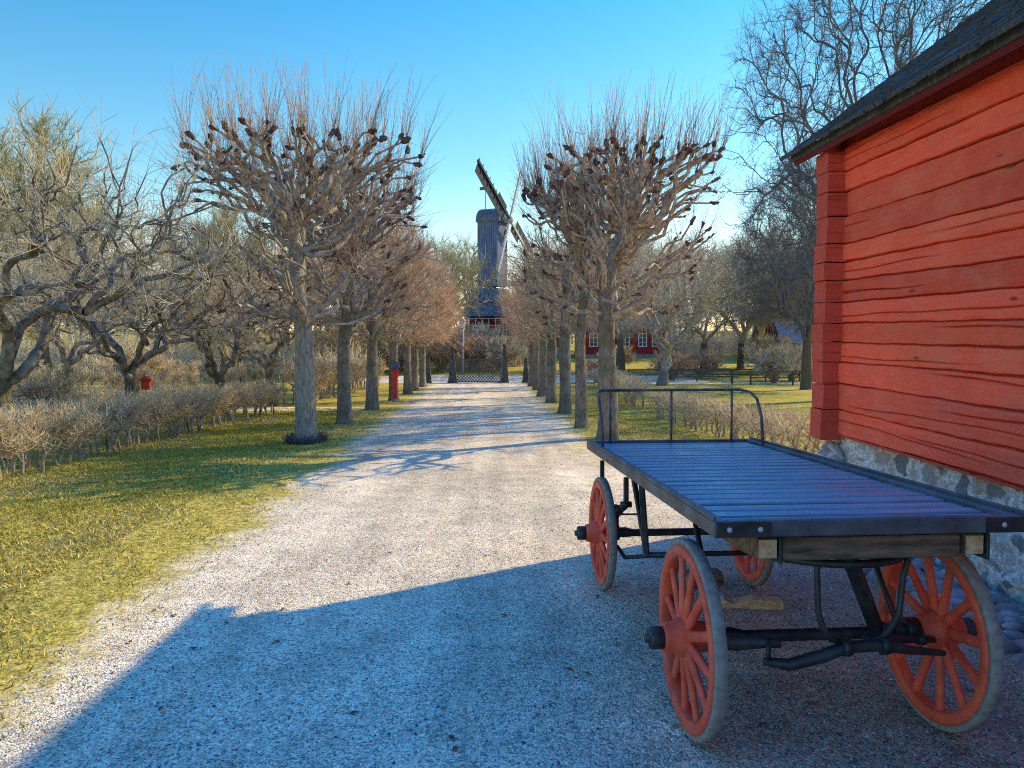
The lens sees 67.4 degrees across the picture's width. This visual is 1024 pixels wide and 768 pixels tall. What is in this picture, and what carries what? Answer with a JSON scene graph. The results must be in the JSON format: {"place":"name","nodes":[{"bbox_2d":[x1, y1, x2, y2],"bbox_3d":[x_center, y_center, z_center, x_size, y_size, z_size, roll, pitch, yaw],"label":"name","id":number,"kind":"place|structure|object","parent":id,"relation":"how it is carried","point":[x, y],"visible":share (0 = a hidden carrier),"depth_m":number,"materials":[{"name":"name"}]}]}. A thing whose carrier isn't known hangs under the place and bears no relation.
{"place":"outdoors","nodes":[
{"label":"outdoors","id":0,"kind":"place"},
{"bbox_2d":[231,407,364,410],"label":"side path","id":1,"kind":"structure","parent":0,"point":[268,408],"depth_m":23.89,"materials":[{"name":"beige gravel"}]},
{"bbox_2d":[0,331,823,601],"bbox_3d":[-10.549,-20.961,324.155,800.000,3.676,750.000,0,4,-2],"label":"ground","id":2,"kind":"structure","parent":0,"point":[786,395],"depth_m":13.84,"materials":[{"name":"green plant"}]},
{"bbox_2d":[12,358,24,401],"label":"shrub","id":3,"kind":"object","parent":2,"relation":"on","point":[14,392],"visible":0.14,"depth_m":15.77,"materials":[{"name":"brown plant"}]},
{"bbox_2d":[0,228,55,351],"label":"bare tree","id":4,"kind":"object","parent":2,"relation":"on","point":[20,297],"visible":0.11,"depth_m":29.41,"materials":[{"name":"brown plant"}]},
{"bbox_2d":[0,195,71,311],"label":"bare tree","id":5,"kind":"object","parent":2,"relation":"on","point":[14,235],"visible":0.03,"depth_m":42.02,"materials":[{"name":"brown plant"}]},
{"bbox_2d":[11,363,102,426],"bbox_3d":[-10.097,0.289,16.740,2.065,1.540,1.996,0,4,4],"label":"shrub","id":6,"kind":"object","parent":2,"relation":"on","point":[50,388],"visible":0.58,"depth_m":16.41,"materials":[{"name":"brown plant"}]},
{"bbox_2d":[1,167,117,304],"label":"bare tree","id":7,"kind":"object","parent":2,"relation":"on","point":[50,217],"depth_m":55.46,"materials":[{"name":"brown plant"}]},
{"bbox_2d":[0,88,129,385],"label":"bare tree","id":8,"kind":"object","parent":2,"relation":"on","point":[36,129],"visible":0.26,"depth_m":35.83,"materials":[{"name":"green plant"}]},
{"bbox_2d":[2,241,173,397],"bbox_3d":[-14.140,-1.931,24.596,7.048,5.712,6.772,2,4,27],"label":"orchard tree","id":9,"kind":"object","parent":2,"relation":"on","point":[65,358],"visible":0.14,"depth_m":24.50,"materials":[{"name":"brown plant"}]},
{"bbox_2d":[79,338,185,391],"bbox_3d":[-15.970,-0.739,32.735,4.524,2.528,3.757,2,4,22],"label":"shrub","id":10,"kind":"object","parent":2,"relation":"on","point":[159,362],"visible":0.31,"depth_m":32.35,"materials":[{"name":"brown plant"}]},
{"bbox_2d":[0,90,278,458],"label":"orchard tree","id":11,"kind":"object","parent":2,"relation":"on","point":[12,336],"visible":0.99,"depth_m":11.85,"materials":[{"name":"brown plant"}]},
{"bbox_2d":[0,192,284,425],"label":"orchard tree","id":12,"kind":"object","parent":2,"relation":"on","point":[126,370],"visible":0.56,"depth_m":17.26,"materials":[{"name":"brown plant"}]},
{"bbox_2d":[0,378,290,478],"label":"hedge","id":13,"kind":"object","parent":2,"relation":"on","point":[27,428],"visible":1,"depth_m":12.84,"materials":[{"name":"brown plant"}]},
{"bbox_2d":[137,375,153,423],"bbox_3d":[-8.287,0.448,17.412,0.320,1.300,0.300,-1,4,-19],"label":"birdhouse","id":14,"kind":"object","parent":2,"relation":"on","point":[145,382],"visible":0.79,"depth_m":17.29,"materials":[{"name":"red wood"}]},
{"bbox_2d":[11,372,280,449],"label":"undergrowth","id":15,"kind":"object","parent":2,"relation":"on","point":[104,390],"visible":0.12,"depth_m":21.04,"materials":[{"name":"brown plant"}]},
{"bbox_2d":[14,358,291,402],"bbox_3d":[-14.761,-0.107,27.069,14.423,1.660,1.703,0,4,2],"label":"hedge","id":16,"kind":"object","parent":2,"relation":"on","point":[236,375],"visible":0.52,"depth_m":26.93,"materials":[{"name":"brown plant"}]},
{"bbox_2d":[101,205,245,357],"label":"bare tree","id":17,"kind":"object","parent":2,"relation":"on","point":[147,230],"visible":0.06,"depth_m":56.98,"materials":[{"name":"brown plant"}]},
{"bbox_2d":[62,240,322,414],"bbox_3d":[-8.248,-1.465,20.829,5.960,4.988,5.943,2,4,25],"label":"orchard tree","id":18,"kind":"object","parent":2,"relation":"on","point":[212,371],"visible":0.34,"depth_m":20.85,"materials":[{"name":"brown plant"}]},
{"bbox_2d":[0,332,388,381],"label":"undergrowth","id":19,"kind":"object","parent":2,"relation":"on","point":[181,351],"visible":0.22,"depth_m":52.89,"materials":[{"name":"brown plant"}]},
{"bbox_2d":[0,407,411,734],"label":"verge grass","id":20,"kind":"structure","parent":2,"relation":"on","point":[207,440],"depth_m":9.05,"materials":[{"name":"green plant"}]},
{"bbox_2d":[281,430,332,444],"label":"sucker tuft","id":21,"kind":"object","parent":20,"relation":"on","point":[321,437],"visible":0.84,"depth_m":14.26,"materials":[{"name":"plant"}]},
{"bbox_2d":[156,186,284,382],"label":"bare tree","id":22,"kind":"object","parent":2,"relation":"on","point":[223,214],"visible":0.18,"depth_m":42.33,"materials":[{"name":"brown plant"}]},
{"bbox_2d":[140,269,316,384],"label":"orchard tree","id":23,"kind":"object","parent":2,"relation":"on","point":[224,356],"visible":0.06,"depth_m":30.48,"materials":[{"name":"brown plant"}]},
{"bbox_2d":[165,266,335,405],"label":"orchard tree","id":24,"kind":"object","parent":2,"relation":"on","point":[270,363],"visible":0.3,"depth_m":24.76,"materials":[{"name":"brown plant"}]},
{"bbox_2d":[236,220,324,362],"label":"bare tree","id":25,"kind":"object","parent":2,"relation":"on","point":[269,250],"visible":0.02,"depth_m":60.02,"materials":[{"name":"brown plant"}]},
{"bbox_2d":[272,233,388,344],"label":"bare tree","id":26,"kind":"object","parent":2,"relation":"on","point":[321,294],"visible":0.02,"depth_m":53.63,"materials":[{"name":"brown plant"}]},
{"bbox_2d":[275,357,386,403],"bbox_3d":[-7.400,-0.345,33.746,2.028,2.160,17.494,0,4,-2],"label":"hedge","id":27,"kind":"object","parent":2,"relation":"on","point":[325,376],"visible":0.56,"depth_m":29.73,"materials":[{"name":"brown plant"}]},
{"bbox_2d":[286,320,386,359],"bbox_3d":[-13.107,-3.016,57.888,8.095,4.525,6.724,-3,5,-35],"label":"shrub","id":28,"kind":"object","parent":2,"relation":"on","point":[333,336],"visible":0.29,"depth_m":56.83,"materials":[{"name":"brown plant"}]},
{"bbox_2d":[20,264,753,344],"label":"distant woods","id":29,"kind":"object","parent":2,"relation":"on","point":[572,339],"visible":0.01,"depth_m":135.30,"materials":[{"name":"brown plant"}]},
{"bbox_2d":[357,335,418,370],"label":"shrub","id":30,"kind":"object","parent":2,"relation":"on","point":[384,351],"visible":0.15,"depth_m":58.25,"materials":[{"name":"brown plant"}]},
{"bbox_2d":[364,196,449,366],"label":"bare tree","id":31,"kind":"object","parent":2,"relation":"on","point":[434,250],"visible":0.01,"depth_m":62.24,"materials":[{"name":"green plant"}]},
{"bbox_2d":[399,326,488,371],"bbox_3d":[-5.418,-2.952,58.417,7.619,4.258,6.328,1,4,14],"label":"shrub","id":32,"kind":"object","parent":2,"relation":"on","point":[432,354],"visible":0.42,"depth_m":57.88,"materials":[{"name":"brown plant"}]},
{"bbox_2d":[380,333,528,366],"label":"undergrowth","id":33,"kind":"object","parent":2,"relation":"on","point":[520,345],"visible":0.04,"depth_m":66.04,"materials":[{"name":"brown plant"}]},
{"bbox_2d":[418,228,504,325],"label":"bare tree","id":34,"kind":"object","parent":2,"relation":"on","point":[458,263],"visible":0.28,"depth_m":71.08,"materials":[{"name":"brown plant"}]},
{"bbox_2d":[460,318,465,374],"bbox_3d":[-3.567,-2.695,55.861,0.500,4.220,0.487,0,4,-2],"label":"street lamp","id":35,"kind":"object","parent":2,"relation":"on","point":[462,319],"visible":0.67,"depth_m":55.79,"materials":[{"name":"grey metal"}]},
{"bbox_2d":[425,229,512,332],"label":"bare tree","id":36,"kind":"object","parent":2,"relation":"on","point":[472,262],"visible":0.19,"depth_m":96.00,"materials":[{"name":"brown plant"}]},
{"bbox_2d":[442,321,508,367],"bbox_3d":[-3.065,-3.168,62.194,7.143,3.992,5.933,2,4,22],"label":"shrub","id":37,"kind":"object","parent":2,"relation":"on","point":[482,328],"visible":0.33,"depth_m":61.10,"materials":[{"name":"brown plant"}]},
{"bbox_2d":[463,158,531,344],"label":"windmill","id":38,"kind":"object","parent":2,"relation":"on","point":[493,224],"visible":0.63,"depth_m":83.84,"materials":[{"name":"grey wood"}]},
{"bbox_2d":[473,333,528,369],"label":"shrub","id":39,"kind":"object","parent":2,"relation":"on","point":[512,351],"visible":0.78,"depth_m":59.10,"materials":[{"name":"brown plant"}]},
{"bbox_2d":[1,427,1014,767],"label":"fallen leaves","id":40,"kind":"object","parent":2,"relation":"on","point":[503,613],"visible":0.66,"depth_m":4.63,"materials":[{"name":"brown plant"}]},
{"bbox_2d":[492,238,572,320],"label":"bare tree","id":41,"kind":"object","parent":2,"relation":"on","point":[517,277],"visible":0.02,"depth_m":64.91,"materials":[{"name":"brown plant"}]},
{"bbox_2d":[512,313,558,355],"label":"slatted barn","id":42,"kind":"structure","parent":2,"relation":"on","point":[557,341],"depth_m":82.10,"materials":[{"name":"wood"}]},
{"bbox_2d":[586,356,618,381],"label":"shrub","id":43,"kind":"object","parent":2,"relation":"on","point":[591,363],"visible":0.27,"depth_m":47.30,"materials":[{"name":"brown plant"}]},
{"bbox_2d":[586,367,630,392],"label":"hedge","id":44,"kind":"object","parent":2,"relation":"on","point":[594,374],"visible":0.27,"depth_m":39.99,"materials":[{"name":"brown plant"}]},
{"bbox_2d":[596,344,638,366],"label":"shrub","id":45,"kind":"object","parent":2,"relation":"on","point":[629,357],"visible":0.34,"depth_m":60.82,"materials":[{"name":"brown plant"}]},
{"bbox_2d":[574,300,670,357],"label":"red house","id":46,"kind":"structure","parent":2,"relation":"on","point":[644,346],"depth_m":77.30,"materials":[{"name":"paint"}]},
{"bbox_2d":[589,333,597,346],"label":"window","id":47,"kind":"structure","parent":46,"relation":"in","point":[592,343],"depth_m":77.14,"materials":[{"name":"white paint"}]},
{"bbox_2d":[622,333,629,346],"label":"window","id":48,"kind":"structure","parent":46,"relation":"in","point":[626,343],"depth_m":77.26,"materials":[{"name":"white paint"}]},
{"bbox_2d":[638,333,646,346],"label":"window","id":49,"kind":"structure","parent":46,"relation":"in","point":[642,342],"depth_m":77.29,"materials":[{"name":"white paint"}]},
{"bbox_2d":[572,231,689,369],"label":"bare tree","id":50,"kind":"object","parent":2,"relation":"on","point":[620,361],"visible":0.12,"depth_m":59.95,"materials":[{"name":"brown plant"}]},
{"bbox_2d":[617,372,655,407],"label":"hedge","id":51,"kind":"object","parent":2,"relation":"on","point":[634,381],"visible":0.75,"depth_m":24.68,"materials":[{"name":"brown plant"}]},
{"bbox_2d":[592,229,688,316],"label":"bare tree","id":52,"kind":"object","parent":2,"relation":"on","point":[645,249],"visible":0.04,"depth_m":76.52,"materials":[{"name":"brown plant"}]},
{"bbox_2d":[645,350,698,379],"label":"shrub","id":53,"kind":"object","parent":2,"relation":"on","point":[677,364],"visible":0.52,"depth_m":49.91,"materials":[{"name":"brown plant"}]},
{"bbox_2d":[594,231,753,385],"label":"bare tree","id":54,"kind":"object","parent":2,"relation":"on","point":[663,376],"visible":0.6,"depth_m":42.60,"materials":[{"name":"brown plant"}]},
{"bbox_2d":[620,264,728,372],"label":"bare tree","id":55,"kind":"object","parent":2,"relation":"on","point":[682,340],"visible":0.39,"depth_m":51.63,"materials":[{"name":"brown plant"}]},
{"bbox_2d":[536,392,825,456],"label":"verge grass","id":56,"kind":"structure","parent":2,"relation":"on","point":[646,415],"depth_m":18.09,"materials":[{"name":"plant"}]},
{"bbox_2d":[637,222,740,349],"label":"bare tree","id":57,"kind":"object","parent":2,"relation":"on","point":[695,235],"visible":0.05,"depth_m":89.21,"materials":[{"name":"brown plant"}]},
{"bbox_2d":[668,369,733,383],"bbox_3d":[10.866,-0.300,44.447,4.001,1.069,0.118,0,4,-2],"label":"rail fence","id":58,"kind":"object","parent":2,"relation":"on","point":[732,376],"visible":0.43,"depth_m":44.36,"materials":[{"name":"brown wood"}]},
{"bbox_2d":[676,348,728,377],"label":"shrub","id":59,"kind":"object","parent":2,"relation":"on","point":[706,361],"visible":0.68,"depth_m":52.22,"materials":[{"name":"brown plant"}]},
{"bbox_2d":[642,235,773,371],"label":"bare tree","id":60,"kind":"object","parent":2,"relation":"on","point":[717,328],"visible":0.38,"depth_m":57.40,"materials":[{"name":"brown plant"}]},
{"bbox_2d":[667,327,755,357],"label":"undergrowth","id":61,"kind":"object","parent":2,"relation":"on","point":[727,346],"visible":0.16,"depth_m":79.67,"materials":[{"name":"brown plant"}]},
{"bbox_2d":[627,369,799,380],"bbox_3d":[12.919,-0.469,49.015,11.200,1.026,0.118,0,4,-2],"label":"rail fence","id":62,"kind":"object","parent":2,"relation":"on","point":[629,370],"visible":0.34,"depth_m":48.90,"materials":[{"name":"brown wood"}]},
{"bbox_2d":[640,387,827,453],"bbox_3d":[4.245,0.659,14.566,1.342,1.255,11.907,0,4,-4],"label":"hedge","id":63,"kind":"object","parent":2,"relation":"on","point":[681,401],"visible":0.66,"depth_m":14.23,"materials":[{"name":"brown plant"}]},
{"bbox_2d":[681,225,806,368],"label":"bare tree","id":64,"kind":"object","parent":2,"relation":"on","point":[740,357],"visible":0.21,"depth_m":59.65,"materials":[{"name":"brown plant"}]},
{"bbox_2d":[710,225,802,349],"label":"bare tree","id":65,"kind":"object","parent":2,"relation":"on","point":[761,331],"visible":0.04,"depth_m":64.04,"materials":[{"name":"brown plant"}]},
{"bbox_2d":[723,206,808,298],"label":"bare tree","id":66,"kind":"object","parent":2,"relation":"on","point":[773,236],"visible":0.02,"depth_m":85.30,"materials":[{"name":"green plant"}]},
{"bbox_2d":[739,332,793,367],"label":"shrub","id":67,"kind":"object","parent":2,"relation":"on","point":[765,340],"visible":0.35,"depth_m":58.50,"materials":[{"name":"brown plant"}]},
{"bbox_2d":[741,343,802,382],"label":"shrub","id":68,"kind":"object","parent":2,"relation":"on","point":[784,362],"visible":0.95,"depth_m":45.93,"materials":[{"name":"brown plant"}]},
{"bbox_2d":[724,149,822,389],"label":"bare tree","id":69,"kind":"object","parent":2,"relation":"on","point":[806,374],"visible":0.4,"depth_m":37.27,"materials":[{"name":"brown plant"}]},
{"bbox_2d":[728,154,820,332],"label":"bare tree","id":70,"kind":"object","parent":2,"relation":"on","point":[767,288],"visible":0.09,"depth_m":53.18,"materials":[{"name":"brown plant"}]},
{"bbox_2d":[734,238,814,341],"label":"bare tree","id":71,"kind":"object","parent":2,"relation":"on","point":[793,294],"visible":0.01,"depth_m":62.49,"materials":[{"name":"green plant"}]},
{"bbox_2d":[749,371,800,384],"bbox_3d":[15.809,-0.237,43.208,5.000,1.027,0.118,0,4,-2],"label":"rail fence","id":72,"kind":"object","parent":2,"relation":"on","point":[751,377],"visible":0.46,"depth_m":43.09,"materials":[{"name":"brown wood"}]},
{"bbox_2d":[751,301,821,348],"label":"red shed","id":73,"kind":"structure","parent":2,"relation":"on","point":[795,339],"depth_m":71.12,"materials":[{"name":"paint"}]},
{"bbox_2d":[765,341,812,380],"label":"shrub","id":74,"kind":"object","parent":2,"relation":"on","point":[797,362],"visible":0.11,"depth_m":49.16,"materials":[{"name":"brown plant"}]},
{"bbox_2d":[706,0,987,302],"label":"bare tree","id":75,"kind":"object","parent":2,"relation":"on","point":[800,176],"visible":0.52,"depth_m":27.87,"materials":[{"name":"brown plant"}]},
{"bbox_2d":[779,0,1023,602],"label":"log building","id":76,"kind":"structure","parent":2,"relation":"on","point":[918,350],"depth_m":5.88,"materials":[{"name":"red paint"}]},
{"bbox_2d":[0,0,989,330],"label":"sky","id":77,"kind":"structure","parent":0,"point":[486,56],"materials":[{"name":"blue"}]},
{"bbox_2d":[0,382,1023,767],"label":"gravel path","id":78,"kind":"structure","parent":0,"point":[430,432],"depth_m":4.35,"materials":[{"name":"grey gravel"}]},
{"bbox_2d":[138,47,453,442],"bbox_3d":[-3.851,-2.261,14.255,5.516,6.928,5.520,-2,4,-25],"label":"pollarded tree","id":79,"kind":"object","parent":78,"relation":"on","point":[299,212],"visible":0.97,"depth_m":13.78,"materials":[{"name":"brown plant"}]},
{"bbox_2d":[232,130,443,424],"bbox_3d":[-4.059,-2.338,18.171,4.942,6.751,4.776,-1,4,-9],"label":"pollarded tree","id":80,"kind":"object","parent":78,"relation":"on","point":[344,403],"visible":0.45,"depth_m":18.03,"materials":[{"name":"brown plant"}]},
{"bbox_2d":[285,207,461,410],"bbox_3d":[-4.165,-2.287,22.905,5.356,6.350,5.353,0,4,6],"label":"pollarded tree","id":81,"kind":"object","parent":78,"relation":"on","point":[373,335],"visible":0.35,"depth_m":22.73,"materials":[{"name":"brown plant"}]},
{"bbox_2d":[390,359,399,401],"bbox_3d":[-4.160,-0.095,27.293,0.360,1.560,0.290,-1,4,-10],"label":"sign post","id":82,"kind":"object","parent":78,"relation":"on","point":[394,366],"visible":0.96,"depth_m":27.26,"materials":[{"name":"red"}]},
{"bbox_2d":[332,237,462,400],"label":"pollarded tree","id":83,"kind":"object","parent":78,"relation":"on","point":[393,341],"visible":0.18,"depth_m":28.08,"materials":[{"name":"brown plant"}]},
{"bbox_2d":[358,257,464,394],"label":"pollarded tree","id":84,"kind":"object","parent":78,"relation":"on","point":[407,380],"visible":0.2,"depth_m":32.54,"materials":[{"name":"brown plant"}]},
{"bbox_2d":[382,263,467,390],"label":"pollarded tree","id":85,"kind":"object","parent":78,"relation":"on","point":[414,367],"visible":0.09,"depth_m":36.37,"materials":[{"name":"brown plant"}]},
{"bbox_2d":[426,357,431,382],"bbox_3d":[-5.153,-0.857,47.211,0.460,1.640,0.460,0,4,-2],"label":"obelisk","id":86,"kind":"object","parent":78,"relation":"on","point":[428,375],"visible":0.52,"depth_m":47.07,"materials":[{"name":"stone"}]},
{"bbox_2d":[402,279,469,386],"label":"pollarded tree","id":87,"kind":"object","parent":78,"relation":"on","point":[422,370],"visible":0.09,"depth_m":40.96,"materials":[{"name":"brown plant"}]},
{"bbox_2d":[448,346,457,382],"bbox_3d":[-3.651,-1.197,47.136,0.598,2.297,0.598,0,4,-2],"label":"gate post","id":88,"kind":"object","parent":78,"relation":"on","point":[452,377],"visible":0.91,"depth_m":46.96,"materials":[{"name":"stone"}]},
{"bbox_2d":[456,359,501,381],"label":"lattice gate","id":89,"kind":"structure","parent":88,"relation":"attached to","point":[478,368],"depth_m":47.20,"materials":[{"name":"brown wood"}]},
{"bbox_2d":[500,344,508,382],"bbox_3d":[-0.453,-1.264,47.235,0.529,2.397,0.529,0,4,-2],"label":"gate post","id":90,"kind":"object","parent":78,"relation":"on","point":[504,375],"visible":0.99,"depth_m":47.08,"materials":[{"name":"stone"}]},
{"bbox_2d":[494,276,555,385],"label":"pollarded tree","id":91,"kind":"object","parent":78,"relation":"on","point":[530,372],"visible":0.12,"depth_m":41.43,"materials":[{"name":"brown plant"}]},
{"bbox_2d":[522,358,527,382],"bbox_3d":[0.844,-0.843,47.407,0.460,1.570,0.460,0,4,-2],"label":"obelisk","id":92,"kind":"object","parent":78,"relation":"on","point":[525,375],"visible":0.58,"depth_m":47.26,"materials":[{"name":"stone"}]},
{"bbox_2d":[491,249,576,395],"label":"pollarded tree","id":93,"kind":"object","parent":78,"relation":"on","point":[542,382],"visible":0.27,"depth_m":30.94,"materials":[{"name":"brown plant"}]},
{"bbox_2d":[493,268,576,389],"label":"pollarded tree","id":94,"kind":"object","parent":78,"relation":"on","point":[535,354],"visible":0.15,"depth_m":36.40,"materials":[{"name":"brown plant"}]},
{"bbox_2d":[494,224,598,402],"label":"pollarded tree","id":95,"kind":"object","parent":78,"relation":"on","point":[551,387],"visible":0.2,"depth_m":26.30,"materials":[{"name":"brown plant"}]},
{"bbox_2d":[498,207,636,413],"bbox_3d":[1.690,-2.170,21.529,4.222,6.184,4.023,2,4,27],"label":"pollarded tree","id":96,"kind":"object","parent":78,"relation":"on","point":[565,401],"visible":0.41,"depth_m":21.52,"materials":[{"name":"brown plant"}]},
{"bbox_2d":[503,123,648,427],"bbox_3d":[1.547,-2.303,17.276,3.395,6.719,3.612,1,4,17],"label":"pollarded tree","id":97,"kind":"object","parent":78,"relation":"on","point":[580,265],"visible":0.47,"depth_m":17.00,"materials":[{"name":"brown plant"}]},
{"bbox_2d":[520,67,751,439],"bbox_3d":[2.296,-2.274,14.869,4.512,6.860,4.694,0,4,-2],"label":"pollarded tree","id":98,"kind":"object","parent":78,"relation":"on","point":[622,216],"visible":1,"depth_m":14.30,"materials":[{"name":"brown plant"}]},
{"bbox_2d":[686,568,723,586],"bbox_3d":[1.327,1.349,5.374,0.264,0.095,0.145,-1,4,-14],"label":"split log","id":99,"kind":"object","parent":78,"relation":"on","point":[718,575],"visible":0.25,"depth_m":5.34,"materials":[{"name":"brown wood"}]},
{"bbox_2d":[720,594,783,609],"bbox_3d":[1.500,1.382,4.879,0.411,0.062,0.100,0,4,6],"label":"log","id":100,"kind":"object","parent":78,"relation":"on","point":[752,601],"visible":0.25,"depth_m":4.84,"materials":[{"name":"brown wood"}]},
{"bbox_2d":[574,388,1023,742],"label":"flatbed wagon","id":101,"kind":"object","parent":78,"relation":"on","point":[767,504],"visible":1,"depth_m":3.19,"materials":[{"name":"paint"}]},
{"bbox_2d":[859,557,1023,668],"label":"cobble strip","id":102,"kind":"object","parent":78,"relation":"on","point":[1010,617],"visible":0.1,"depth_m":4.82,"materials":[{"name":"stone"}]},
{"bbox_2d":[330,375,707,382],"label":"cross path","id":103,"kind":"structure","parent":0,"point":[444,379],"depth_m":51.18,"materials":[{"name":"grey gravel"}]},
{"bbox_2d":[596,382,813,383],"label":"garden path","id":104,"kind":"structure","parent":0,"point":[728,383],"depth_m":46.15,"materials":[{"name":"beige gravel"}]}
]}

